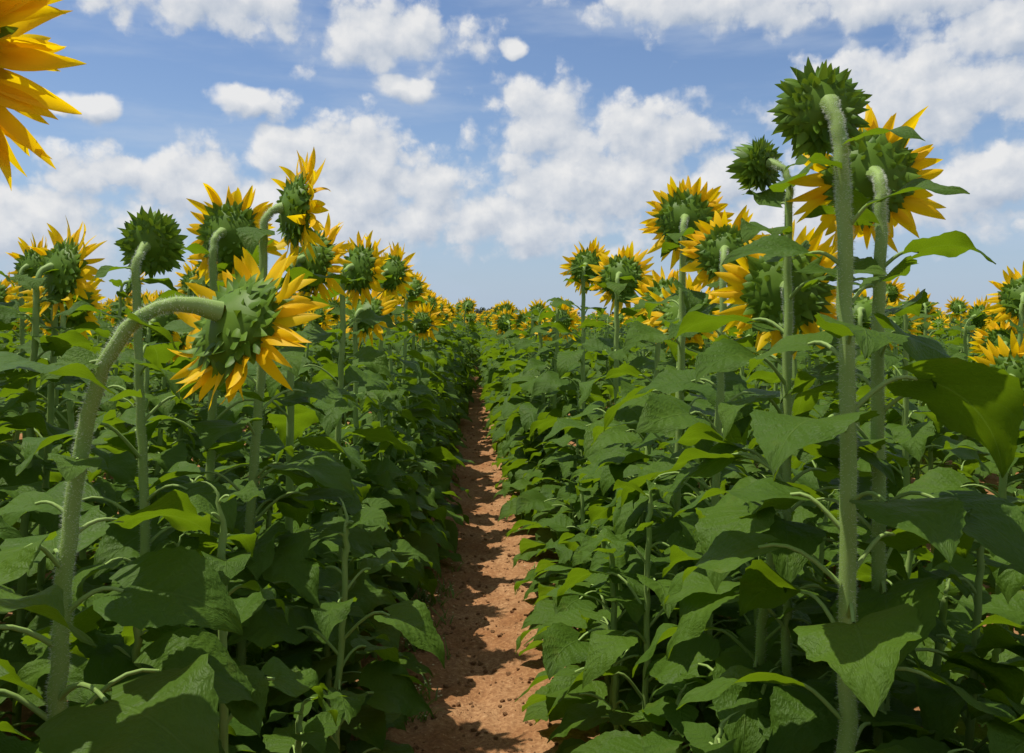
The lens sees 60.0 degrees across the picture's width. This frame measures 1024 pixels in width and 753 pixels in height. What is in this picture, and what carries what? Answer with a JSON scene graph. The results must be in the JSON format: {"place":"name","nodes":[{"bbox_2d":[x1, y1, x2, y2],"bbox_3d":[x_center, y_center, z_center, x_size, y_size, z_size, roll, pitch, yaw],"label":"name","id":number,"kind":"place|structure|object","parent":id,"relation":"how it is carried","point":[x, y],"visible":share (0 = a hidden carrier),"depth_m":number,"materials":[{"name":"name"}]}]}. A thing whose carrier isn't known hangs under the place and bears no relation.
{"place":"outdoors","nodes":[
{"label":"outdoors","id":0,"kind":"place"},
{"bbox_2d":[0,218,1023,752],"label":"sunflower field","id":1,"kind":"structure","parent":0,"point":[510,348],"depth_m":2.99,"materials":[{"name":"green plant"}]},
{"bbox_2d":[0,320,1023,752],"bbox_3d":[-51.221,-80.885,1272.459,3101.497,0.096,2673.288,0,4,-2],"label":"ground","id":2,"kind":"structure","parent":0,"point":[512,730],"depth_m":3.91,"materials":[{"name":"red soil"}]},
{"bbox_2d":[0,0,115,647],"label":"sunflower","id":3,"kind":"object","parent":2,"relation":"on","point":[20,50],"visible":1,"depth_m":1.17,"materials":[{"name":"yellow plant"}]},
{"bbox_2d":[2,206,282,745],"bbox_3d":[-0.918,0.427,2.257,0.666,1.720,0.559,-3,5,-38],"label":"sunflower","id":4,"kind":"object","parent":2,"relation":"on","point":[150,244],"visible":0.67,"depth_m":2.21,"materials":[{"name":"green plant"}]},
{"bbox_2d":[0,247,328,752],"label":"sunflower","id":5,"kind":"object","parent":2,"relation":"on","point":[175,689],"visible":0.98,"depth_m":1.45,"materials":[{"name":"green plant"}]},
{"bbox_2d":[63,183,325,727],"bbox_3d":[-0.875,0.347,2.592,0.701,1.833,0.590,0,4,-2],"label":"sunflower","id":6,"kind":"object","parent":2,"relation":"on","point":[216,246],"visible":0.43,"depth_m":2.60,"materials":[{"name":"green plant"}]},
{"bbox_2d":[133,147,374,719],"bbox_3d":[-0.705,0.323,2.430,0.678,1.904,0.611,0,4,-2],"label":"sunflower","id":7,"kind":"object","parent":2,"relation":"on","point":[288,559],"visible":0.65,"depth_m":2.40,"materials":[{"name":"green plant"}]},
{"bbox_2d":[196,213,396,752],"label":"sunflower","id":8,"kind":"object","parent":2,"relation":"on","point":[367,593],"visible":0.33,"depth_m":2.93,"materials":[{"name":"green plant"}]},
{"bbox_2d":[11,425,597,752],"bbox_3d":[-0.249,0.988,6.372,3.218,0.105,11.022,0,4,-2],"label":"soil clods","id":9,"kind":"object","parent":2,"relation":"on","point":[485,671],"visible":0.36,"depth_m":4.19,"materials":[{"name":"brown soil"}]},
{"bbox_2d":[266,230,417,606],"bbox_3d":[-0.707,0.289,3.708,0.632,1.806,0.609,0,4,-2],"label":"sunflower","id":10,"kind":"object","parent":2,"relation":"on","point":[362,271],"visible":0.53,"depth_m":3.68,"materials":[{"name":"green plant"}]},
{"bbox_2d":[295,290,421,586],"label":"sunflower","id":11,"kind":"object","parent":2,"relation":"on","point":[378,306],"visible":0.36,"depth_m":4.21,"materials":[{"name":"green plant"}]},
{"bbox_2d":[331,241,449,533],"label":"sunflower","id":12,"kind":"object","parent":2,"relation":"on","point":[397,274],"visible":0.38,"depth_m":4.78,"materials":[{"name":"green plant"}]},
{"bbox_2d":[349,561,534,741],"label":"weeds","id":13,"kind":"object","parent":2,"relation":"on","point":[423,594],"visible":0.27,"depth_m":4.12,"materials":[{"name":"green plant"}]},
{"bbox_2d":[522,236,632,541],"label":"sunflower","id":14,"kind":"object","parent":2,"relation":"on","point":[578,268],"visible":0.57,"depth_m":4.99,"materials":[{"name":"green plant"}]},
{"bbox_2d":[539,241,672,574],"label":"sunflower","id":15,"kind":"object","parent":2,"relation":"on","point":[621,274],"visible":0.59,"depth_m":4.18,"materials":[{"name":"green plant"}]},
{"bbox_2d":[555,266,704,607],"bbox_3d":[0.531,0.361,3.713,0.703,1.662,0.661,0,4,-2],"label":"sunflower","id":16,"kind":"object","parent":2,"relation":"on","point":[613,435],"visible":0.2,"depth_m":3.68,"materials":[{"name":"green plant"}]},
{"bbox_2d":[566,273,754,699],"bbox_3d":[0.544,0.426,3.259,0.716,1.637,0.668,0,4,-2],"label":"sunflower","id":17,"kind":"object","parent":2,"relation":"on","point":[665,315],"visible":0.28,"depth_m":3.29,"materials":[{"name":"green plant"}]},
{"bbox_2d":[578,176,756,734],"bbox_3d":[0.521,0.284,2.943,0.627,1.915,0.628,0,4,-2],"label":"sunflower","id":18,"kind":"object","parent":2,"relation":"on","point":[676,212],"visible":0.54,"depth_m":2.93,"materials":[{"name":"green plant"}]},
{"bbox_2d":[587,205,824,732],"bbox_3d":[0.574,0.378,2.633,0.711,1.768,0.620,0,4,-2],"label":"sunflower","id":19,"kind":"object","parent":2,"relation":"on","point":[711,246],"visible":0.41,"depth_m":2.64,"materials":[{"name":"green plant"}]},
{"bbox_2d":[474,307,949,315],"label":"distant trees","id":20,"kind":"object","parent":2,"relation":"on","point":[479,311],"visible":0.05,"depth_m":456.77,"materials":[{"name":"green plant"}]},
{"bbox_2d":[632,219,908,752],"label":"sunflower","id":21,"kind":"object","parent":2,"relation":"on","point":[756,281],"visible":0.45,"depth_m":2.08,"materials":[{"name":"green plant"}]},
{"bbox_2d":[651,134,921,752],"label":"sunflower","id":22,"kind":"object","parent":2,"relation":"on","point":[756,165],"visible":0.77,"depth_m":1.93,"materials":[{"name":"green plant"}]},
{"bbox_2d":[663,57,1023,752],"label":"sunflower","id":23,"kind":"object","parent":2,"relation":"on","point":[817,113],"visible":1,"depth_m":1.55,"materials":[{"name":"green plant"}]},
{"bbox_2d":[739,104,1023,752],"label":"sunflower","id":24,"kind":"object","parent":2,"relation":"on","point":[803,719],"visible":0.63,"depth_m":1.76,"materials":[{"name":"green plant"}]},
{"bbox_2d":[0,0,1023,316],"label":"sky","id":25,"kind":"structure","parent":0,"point":[489,140],"materials":[{"name":"blue"}]}
]}

